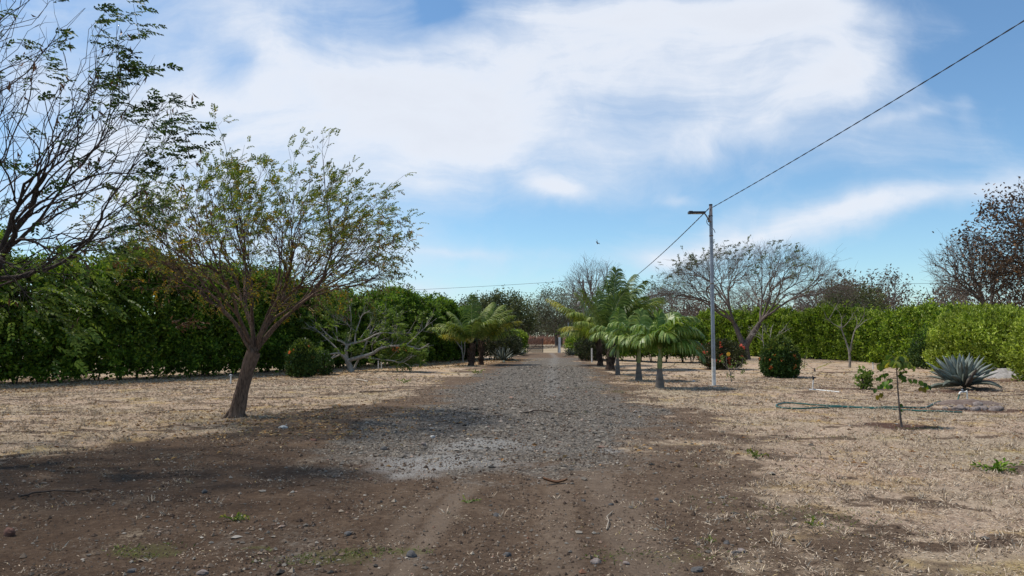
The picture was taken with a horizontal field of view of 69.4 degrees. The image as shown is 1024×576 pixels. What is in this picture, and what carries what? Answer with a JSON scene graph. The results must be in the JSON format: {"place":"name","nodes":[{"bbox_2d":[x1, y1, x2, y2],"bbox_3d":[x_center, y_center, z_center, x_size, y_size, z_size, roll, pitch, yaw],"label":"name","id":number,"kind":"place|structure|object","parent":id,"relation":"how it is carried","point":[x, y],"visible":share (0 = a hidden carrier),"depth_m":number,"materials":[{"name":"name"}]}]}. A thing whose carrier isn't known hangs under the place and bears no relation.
{"place":"outdoors","nodes":[
{"label":"outdoors","id":0,"kind":"place"},
{"bbox_2d":[0,365,1021,575],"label":"gravel","id":1,"kind":"structure","parent":0,"point":[279,571],"depth_m":12.37,"materials":[{"name":"grey gravel"}]},
{"bbox_2d":[0,337,1023,575],"bbox_3d":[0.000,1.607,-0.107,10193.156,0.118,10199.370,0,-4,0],"label":"ground","id":2,"kind":"structure","parent":0,"point":[545,356],"depth_m":8.04,"materials":[{"name":"brown soil"}]},
{"bbox_2d":[3,527,15,536],"bbox_3d":[-4.114,2.006,6.051,0.106,0.086,0.073,-1,-4,19],"label":"stone","id":3,"kind":"object","parent":2,"relation":"on","point":[9,532],"visible":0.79,"depth_m":6.03,"materials":[{"name":"brown stone"}]},
{"bbox_2d":[18,488,110,496],"bbox_3d":[-4.598,2.094,7.605,0.824,0.069,0.186,3,-5,-40],"label":"fallen branch","id":4,"kind":"object","parent":2,"relation":"on","point":[28,494],"visible":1,"depth_m":7.61,"materials":[{"name":"brown wood"}]},
{"bbox_2d":[0,0,220,378],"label":"spreading tree","id":5,"kind":"object","parent":2,"relation":"on","point":[14,225],"visible":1,"depth_m":9.56,"materials":[{"name":"green plant"}]},
{"bbox_2d":[127,568,136,572],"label":"stone","id":6,"kind":"object","parent":2,"relation":"on","point":[132,570],"visible":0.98,"depth_m":5.09,"materials":[{"name":"grey stone"}]},
{"bbox_2d":[196,569,208,574],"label":"stone","id":7,"kind":"object","parent":2,"relation":"on","point":[202,572],"visible":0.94,"depth_m":5.05,"materials":[{"name":"grey stone"}]},
{"bbox_2d":[219,512,249,520],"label":"weed","id":8,"kind":"object","parent":2,"relation":"on","point":[239,517],"visible":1,"depth_m":6.48,"materials":[{"name":"green plant"}]},
{"bbox_2d":[0,223,483,384],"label":"clipped hedge","id":9,"kind":"object","parent":2,"relation":"on","point":[165,344],"visible":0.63,"depth_m":28.93,"materials":[{"name":"green plant"}]},
{"bbox_2d":[69,103,428,418],"bbox_3d":[-5.138,-0.533,15.042,6.799,6.456,6.293,0,-4,0],"label":"umbrella tree","id":10,"kind":"object","parent":2,"relation":"on","point":[253,345],"visible":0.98,"depth_m":14.64,"materials":[{"name":"green plant"}]},
{"bbox_2d":[283,337,321,377],"bbox_3d":[-8.569,2.986,30.192,1.593,1.977,1.471,0,-4,0],"label":"flowering shrub","id":11,"kind":"object","parent":2,"relation":"on","point":[302,358],"visible":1,"depth_m":29.83,"materials":[{"name":"green plant"}]},
{"bbox_2d":[289,406,352,409],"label":"fallen branch","id":12,"kind":"object","parent":2,"relation":"on","point":[321,409],"visible":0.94,"depth_m":16.28,"materials":[{"name":"brown wood"}]},
{"bbox_2d":[316,349,334,375],"bbox_3d":[-8.199,3.312,31.755,1.174,1.446,1.185,1,-4,-17],"label":"bush","id":13,"kind":"object","parent":2,"relation":"on","point":[325,366],"visible":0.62,"depth_m":31.61,"materials":[{"name":"green plant"}]},
{"bbox_2d":[288,288,444,371],"bbox_3d":[-6.695,2.165,33.988,7.258,4.805,3.555,0,-4,-6],"label":"sprawling tree","id":14,"kind":"object","parent":2,"relation":"on","point":[403,360],"visible":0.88,"depth_m":33.86,"materials":[{"name":"green plant"}]},
{"bbox_2d":[360,390,395,392],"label":"fallen branch","id":15,"kind":"object","parent":2,"relation":"on","point":[375,391],"visible":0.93,"depth_m":21.22,"materials":[{"name":"brown wood"}]},
{"bbox_2d":[406,550,416,557],"bbox_3d":[-0.732,1.953,5.403,0.081,0.069,0.070,-1,-4,13],"label":"stone","id":16,"kind":"object","parent":2,"relation":"on","point":[411,554],"visible":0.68,"depth_m":5.38,"materials":[{"name":"grey stone"}]},
{"bbox_2d":[451,321,464,361],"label":"thin sapling","id":17,"kind":"object","parent":2,"relation":"on","point":[461,349],"visible":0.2,"depth_m":48.02,"materials":[{"name":"grey plant"}]},
{"bbox_2d":[427,293,503,365],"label":"coconut palm","id":18,"kind":"object","parent":2,"relation":"on","point":[479,325],"visible":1,"depth_m":41.98,"materials":[{"name":"green plant"}]},
{"bbox_2d":[456,324,477,359],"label":"dark bush","id":19,"kind":"object","parent":2,"relation":"on","point":[466,350],"visible":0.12,"depth_m":51.42,"materials":[{"name":"green plant"}]},
{"bbox_2d":[455,294,483,315],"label":"tree","id":20,"kind":"object","parent":2,"relation":"on","point":[459,304],"visible":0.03,"depth_m":91.56,"materials":[{"name":"green plant"}]},
{"bbox_2d":[461,494,481,502],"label":"weed","id":21,"kind":"object","parent":2,"relation":"on","point":[477,499],"visible":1,"depth_m":7.11,"materials":[{"name":"green plant"}]},
{"bbox_2d":[473,328,523,359],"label":"dark bush","id":22,"kind":"object","parent":2,"relation":"on","point":[511,343],"visible":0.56,"depth_m":51.53,"materials":[{"name":"green plant"}]},
{"bbox_2d":[475,305,522,364],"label":"coconut palm","id":23,"kind":"object","parent":2,"relation":"on","point":[494,333],"visible":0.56,"depth_m":43.47,"materials":[{"name":"green plant"}]},
{"bbox_2d":[464,284,543,346],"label":"leafy tree","id":24,"kind":"object","parent":2,"relation":"on","point":[514,303],"visible":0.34,"depth_m":106.61,"materials":[{"name":"green plant"}]},
{"bbox_2d":[490,347,518,361],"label":"agave","id":25,"kind":"object","parent":2,"relation":"on","point":[502,355],"visible":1,"depth_m":47.19,"materials":[{"name":"green plant"}]},
{"bbox_2d":[0,385,1023,575],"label":"soil crumbs","id":26,"kind":"object","parent":2,"relation":"on","point":[335,553],"visible":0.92,"depth_m":7.32,"materials":[{"name":"brown soil"}]},
{"bbox_2d":[0,359,1023,471],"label":"fallen leaves","id":27,"kind":"object","parent":2,"relation":"on","point":[384,367],"depth_m":16.02,"materials":[{"name":"brown plant"}]},
{"bbox_2d":[509,328,529,354],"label":"bright bush","id":28,"kind":"object","parent":2,"relation":"on","point":[524,336],"visible":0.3,"depth_m":67.48,"materials":[{"name":"green plant"}]},
{"bbox_2d":[18,269,1023,344],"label":"distant woods","id":29,"kind":"object","parent":2,"relation":"on","point":[954,296],"visible":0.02,"depth_m":89.14,"materials":[{"name":"green plant"}]},
{"bbox_2d":[516,347,527,355],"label":"agave","id":30,"kind":"object","parent":2,"relation":"on","point":[521,351],"visible":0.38,"depth_m":62.07,"materials":[{"name":"green plant"}]},
{"bbox_2d":[493,345,563,347],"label":"verge grass","id":31,"kind":"structure","parent":2,"relation":"on","point":[546,346],"depth_m":110.20,"materials":[{"name":"plant"}]},
{"bbox_2d":[525,319,560,336],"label":"tree","id":32,"kind":"object","parent":2,"relation":"on","point":[540,334],"visible":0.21,"depth_m":188.32,"materials":[{"name":"green plant"}]},
{"bbox_2d":[543,477,567,482],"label":"dry leaf","id":33,"kind":"object","parent":2,"relation":"on","point":[555,481],"visible":1,"depth_m":7.97,"materials":[{"name":"brown plant"}]},
{"bbox_2d":[524,278,590,345],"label":"acacia tree","id":34,"kind":"object","parent":2,"relation":"on","point":[550,318],"visible":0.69,"depth_m":116.69,"materials":[{"name":"green plant"}]},
{"bbox_2d":[558,337,560,352],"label":"gatepost","id":35,"kind":"object","parent":2,"relation":"on","point":[559,344],"visible":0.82,"depth_m":75.67,"materials":[{"name":"white paint"}]},
{"bbox_2d":[563,348,575,355],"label":"agave","id":36,"kind":"object","parent":2,"relation":"on","point":[570,352],"visible":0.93,"depth_m":60.75,"materials":[{"name":"green plant"}]},
{"bbox_2d":[562,335,578,355],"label":"bright bush","id":37,"kind":"object","parent":2,"relation":"on","point":[569,342],"visible":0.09,"depth_m":64.50,"materials":[{"name":"green plant"}]},
{"bbox_2d":[555,314,585,339],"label":"leafy tree","id":38,"kind":"object","parent":2,"relation":"on","point":[565,330],"visible":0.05,"depth_m":83.76,"materials":[{"name":"green plant"}]},
{"bbox_2d":[547,286,603,365],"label":"coconut palm","id":39,"kind":"object","parent":2,"relation":"on","point":[577,316],"visible":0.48,"depth_m":41.95,"materials":[{"name":"green plant"}]},
{"bbox_2d":[573,336,606,360],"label":"dark bush","id":40,"kind":"object","parent":2,"relation":"on","point":[584,349],"visible":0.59,"depth_m":49.36,"materials":[{"name":"green plant"}]},
{"bbox_2d":[560,251,625,310],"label":"bare tree","id":41,"kind":"object","parent":2,"relation":"on","point":[590,284],"visible":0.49,"depth_m":91.75,"materials":[{"name":"brown plant"}]},
{"bbox_2d":[590,558,600,563],"bbox_3d":[0.594,1.931,5.212,0.076,0.054,0.086,-3,-5,34],"label":"stone","id":42,"kind":"object","parent":2,"relation":"on","point":[595,561],"visible":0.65,"depth_m":5.19,"materials":[{"name":"white stone"}]},
{"bbox_2d":[589,307,634,373],"bbox_3d":[4.484,2.262,31.417,2.531,2.934,2.112,0,-4,0],"label":"bottle trunk palm","id":43,"kind":"object","parent":2,"relation":"on","point":[602,332],"visible":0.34,"depth_m":31.48,"materials":[{"name":"green plant"}]},
{"bbox_2d":[572,266,675,369],"bbox_3d":[5.549,1.499,36.731,5.348,5.236,4.315,0,-4,0],"label":"coconut palm","id":44,"kind":"object","parent":2,"relation":"on","point":[623,297],"visible":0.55,"depth_m":36.23,"materials":[{"name":"green plant"}]},
{"bbox_2d":[606,308,664,380],"bbox_3d":[4.643,2.066,27.106,2.515,2.747,2.153,0,-4,0],"label":"bottle trunk palm","id":45,"kind":"object","parent":2,"relation":"on","point":[643,318],"visible":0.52,"depth_m":27.10,"materials":[{"name":"green plant"}]},
{"bbox_2d":[574,308,708,362],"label":"hedge","id":46,"kind":"object","parent":2,"relation":"on","point":[700,339],"visible":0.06,"depth_m":46.65,"materials":[{"name":"green plant"}]},
{"bbox_2d":[646,361,677,372],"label":"dry flower stalk","id":47,"kind":"object","parent":2,"relation":"on","point":[664,367],"visible":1,"depth_m":23.09,"materials":[{"name":"beige plant"}]},
{"bbox_2d":[628,308,706,387],"bbox_3d":[4.886,1.877,23.028,2.476,2.580,2.009,0,-4,0],"label":"bottle trunk palm","id":48,"kind":"object","parent":2,"relation":"on","point":[663,332],"visible":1,"depth_m":22.89,"materials":[{"name":"green plant"}]},
{"bbox_2d":[643,280,717,319],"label":"bare tree","id":49,"kind":"object","parent":2,"relation":"on","point":[683,312],"visible":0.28,"depth_m":90.79,"materials":[{"name":"brown plant"}]},
{"bbox_2d":[691,566,702,572],"bbox_3d":[1.261,1.927,5.048,0.083,0.053,0.073,0,-4,6],"label":"stone","id":50,"kind":"object","parent":2,"relation":"on","point":[697,569],"visible":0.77,"depth_m":5.03,"materials":[{"name":"grey stone"}]},
{"bbox_2d":[688,204,719,385],"bbox_3d":[6.277,0.239,24.234,0.904,6.034,0.290,0,-4,0],"label":"lamp pole","id":51,"kind":"object","parent":2,"relation":"on","point":[711,229],"visible":0.99,"depth_m":24.22,"materials":[{"name":"metal"}]},
{"bbox_2d":[590,208,708,299],"bbox_3d":[7.857,-0.271,59.654,0.031,1.599,70.647,0,-4,2],"label":"overhead cable","id":52,"kind":"object","parent":51,"relation":"attached to","point":[672,243],"visible":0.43,"depth_m":31.05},
{"bbox_2d":[712,20,1023,207],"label":"overhead cable","id":53,"kind":"object","parent":51,"relation":"attached to","point":[884,106],"visible":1,"depth_m":16.47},
{"bbox_2d":[700,535,716,542],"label":"weed","id":54,"kind":"object","parent":2,"relation":"on","point":[711,538],"visible":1,"depth_m":5.80,"materials":[{"name":"green plant"}]},
{"bbox_2d":[696,337,747,369],"bbox_3d":[10.468,3.338,36.836,2.575,1.803,2.570,0,-4,0],"label":"flowering shrub","id":55,"kind":"object","parent":2,"relation":"on","point":[724,347],"visible":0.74,"depth_m":36.32,"materials":[{"name":"green plant"}]},
{"bbox_2d":[719,352,747,381],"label":"flowering sapling","id":56,"kind":"object","parent":2,"relation":"on","point":[731,366],"visible":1,"depth_m":26.41,"materials":[{"name":"green plant"}]},
{"bbox_2d":[714,281,789,313],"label":"bare tree","id":57,"kind":"object","parent":2,"relation":"on","point":[742,301],"visible":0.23,"depth_m":97.98,"materials":[{"name":"brown plant"}]},
{"bbox_2d":[638,234,867,358],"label":"rain tree","id":58,"kind":"object","parent":2,"relation":"on","point":[747,341],"visible":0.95,"depth_m":52.78,"materials":[{"name":"grey plant"}]},
{"bbox_2d":[746,448,768,458],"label":"weed","id":59,"kind":"object","parent":2,"relation":"on","point":[754,454],"visible":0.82,"depth_m":9.72,"materials":[{"name":"green plant"}]},
{"bbox_2d":[747,322,789,346],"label":"white footed sapling","id":60,"kind":"object","parent":2,"relation":"on","point":[766,332],"visible":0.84,"depth_m":44.41,"materials":[{"name":"grey plant"}]},
{"bbox_2d":[758,333,802,377],"bbox_3d":[10.785,2.831,29.578,1.805,2.088,1.850,0,-4,0],"label":"flowering shrub","id":61,"kind":"object","parent":2,"relation":"on","point":[780,357],"visible":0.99,"depth_m":29.13,"materials":[{"name":"green plant"}]},
{"bbox_2d":[805,515,824,525],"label":"weed","id":62,"kind":"object","parent":2,"relation":"on","point":[813,518],"visible":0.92,"depth_m":6.21,"materials":[{"name":"green plant"}]},
{"bbox_2d":[785,273,859,312],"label":"bare tree","id":63,"kind":"object","parent":2,"relation":"on","point":[806,304],"visible":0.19,"depth_m":77.85,"materials":[{"name":"brown plant"}]},
{"bbox_2d":[809,376,838,391],"bbox_3d":[9.260,2.848,21.851,0.197,0.474,1.014,2,-4,-31],"label":"sprinkler","id":64,"kind":"object","parent":2,"relation":"on","point":[816,383],"visible":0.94,"depth_m":22.20,"materials":[{"name":"white plastic"}]},
{"bbox_2d":[696,296,971,366],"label":"clipped hedge","id":65,"kind":"object","parent":2,"relation":"on","point":[880,335],"visible":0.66,"depth_m":50.94,"materials":[{"name":"green plant"}]},
{"bbox_2d":[818,295,871,367],"bbox_3d":[17.276,2.161,38.609,2.802,4.042,1.204,-2,-4,30],"label":"forked sapling","id":66,"kind":"object","parent":2,"relation":"on","point":[849,353],"visible":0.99,"depth_m":38.42,"materials":[{"name":"grey plant"}]},
{"bbox_2d":[810,278,895,310],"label":"leafy tree","id":67,"kind":"object","parent":2,"relation":"on","point":[865,299],"visible":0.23,"depth_m":69.38,"materials":[{"name":"green plant"}]},
{"bbox_2d":[853,365,874,389],"bbox_3d":[10.809,2.826,22.748,0.621,0.919,0.716,-2,-4,26],"label":"bush","id":68,"kind":"object","parent":2,"relation":"on","point":[866,378],"visible":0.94,"depth_m":22.70,"materials":[{"name":"green plant"}]},
{"bbox_2d":[775,395,961,412],"bbox_3d":[8.665,2.629,16.723,5.491,0.192,2.317,1,-4,-11],"label":"garden hose","id":69,"kind":"object","parent":2,"relation":"on","point":[839,406],"visible":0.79,"depth_m":16.53,"materials":[{"name":"rubber"}]},
{"bbox_2d":[848,264,917,311],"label":"leafy tree","id":70,"kind":"object","parent":2,"relation":"on","point":[892,280],"visible":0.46,"depth_m":74.82,"materials":[{"name":"green plant"}]},
{"bbox_2d":[873,355,930,426],"bbox_3d":[6.947,1.849,13.257,1.071,1.288,0.585,0,-4,0],"label":"young sapling","id":71,"kind":"object","parent":2,"relation":"on","point":[900,362],"visible":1,"depth_m":13.19,"materials":[{"name":"green plant"}]},
{"bbox_2d":[905,326,951,369],"bbox_3d":[21.074,3.107,36.834,2.392,2.539,2.659,0,-4,0],"label":"end shrub","id":72,"kind":"object","parent":2,"relation":"on","point":[916,348],"visible":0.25,"depth_m":36.91,"materials":[{"name":"green plant"}]},
{"bbox_2d":[951,406,961,409],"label":"stone","id":73,"kind":"object","parent":2,"relation":"on","point":[955,408],"visible":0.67,"depth_m":16.39,"materials":[{"name":"grey stone"}]},
{"bbox_2d":[959,389,967,398],"bbox_3d":[11.213,2.693,18.367,0.234,0.362,0.049,0,-4,0],"label":"standpipe","id":74,"kind":"object","parent":2,"relation":"on","point":[962,391],"visible":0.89,"depth_m":18.36,"materials":[{"name":"white plastic"}]},
{"bbox_2d":[926,353,1003,388],"bbox_3d":[13.631,2.533,22.498,2.061,1.126,2.174,0,-4,0],"label":"agave","id":75,"kind":"object","parent":2,"relation":"on","point":[962,372],"visible":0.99,"depth_m":22.26,"materials":[{"name":"green plant"}]},
{"bbox_2d":[925,399,1006,405],"bbox_3d":[10.896,2.724,17.671,2.000,0.154,0.900,0,-4,0],"label":"soil mound","id":76,"kind":"object","parent":2,"relation":"on","point":[968,402],"visible":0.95,"depth_m":17.47,"materials":[{"name":"brown soil"}]},
{"bbox_2d":[919,228,1023,305],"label":"bare tree","id":77,"kind":"object","parent":2,"relation":"on","point":[963,272],"visible":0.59,"depth_m":42.85,"materials":[{"name":"brown plant"}]},
{"bbox_2d":[921,301,1023,371],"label":"end shrub","id":78,"kind":"object","parent":2,"relation":"on","point":[976,331],"visible":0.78,"depth_m":31.60,"materials":[{"name":"green plant"}]},
{"bbox_2d":[970,406,980,410],"bbox_3d":[10.209,2.695,16.291,0.236,0.172,0.180,1,-4,-12],"label":"stone","id":79,"kind":"object","parent":2,"relation":"on","point":[976,408],"visible":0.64,"depth_m":16.23,"materials":[{"name":"grey stone"}]},
{"bbox_2d":[972,401,982,405],"bbox_3d":[10.847,2.724,17.210,0.227,0.174,0.211,-1,-4,19],"label":"stone","id":80,"kind":"object","parent":2,"relation":"on","point":[977,403],"visible":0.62,"depth_m":17.17,"materials":[{"name":"grey stone"}]},
{"bbox_2d":[932,176,1023,308],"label":"brown tree","id":81,"kind":"object","parent":2,"relation":"on","point":[1013,259],"visible":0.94,"depth_m":39.95,"materials":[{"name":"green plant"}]},
{"bbox_2d":[988,406,1002,410],"bbox_3d":[10.614,2.672,16.216,0.215,0.166,0.268,3,-5,-40],"label":"stone","id":82,"kind":"object","parent":2,"relation":"on","point":[996,408],"visible":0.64,"depth_m":16.15,"materials":[{"name":"grey stone"}]},
{"bbox_2d":[969,457,1023,473],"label":"weed","id":83,"kind":"object","parent":2,"relation":"on","point":[997,466],"visible":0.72,"depth_m":8.75,"materials":[{"name":"green plant"}]},
{"bbox_2d":[979,368,1021,378],"bbox_3d":[19.305,3.347,28.969,2.300,0.408,1.400,0,-4,0],"label":"rock","id":84,"kind":"object","parent":2,"relation":"on","point":[1002,373],"visible":0.6,"depth_m":28.68,"materials":[{"name":"grey stone"}]},
{"bbox_2d":[996,307,1023,381],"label":"end shrub","id":85,"kind":"object","parent":2,"relation":"on","point":[1011,351],"visible":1,"depth_m":26.52,"materials":[{"name":"green plant"}]},
{"bbox_2d":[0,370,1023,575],"bbox_3d":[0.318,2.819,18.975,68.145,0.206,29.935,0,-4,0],"label":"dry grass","id":86,"kind":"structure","parent":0,"point":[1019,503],"depth_m":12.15,"materials":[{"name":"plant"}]},
{"bbox_2d":[0,0,1023,336],"label":"sky","id":87,"kind":"structure","parent":0,"point":[534,133],"materials":[{"name":"blue"}]},
{"bbox_2d":[103,384,941,570],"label":"green grass","id":88,"kind":"structure","parent":0,"point":[347,552],"depth_m":5.54,"materials":[{"name":"green plant"}]},
{"bbox_2d":[485,334,565,344],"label":"wall","id":89,"kind":"structure","parent":0,"point":[550,340],"depth_m":149.91,"materials":[{"name":"brown brick"}]},
{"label":"utility pole","id":90,"kind":"object","parent":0,"visible":0},
{"bbox_2d":[419,281,563,289],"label":"overhead wire","id":91,"kind":"object","parent":90,"relation":"attached to","point":[496,285],"visible":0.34,"depth_m":97.55,"materials":[{"name":"black metal"}]},
{"bbox_2d":[592,280,984,283],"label":"overhead wire","id":92,"kind":"object","parent":90,"relation":"attached to","point":[735,283],"visible":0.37,"depth_m":93.37,"materials":[{"name":"black metal"}]}
]}

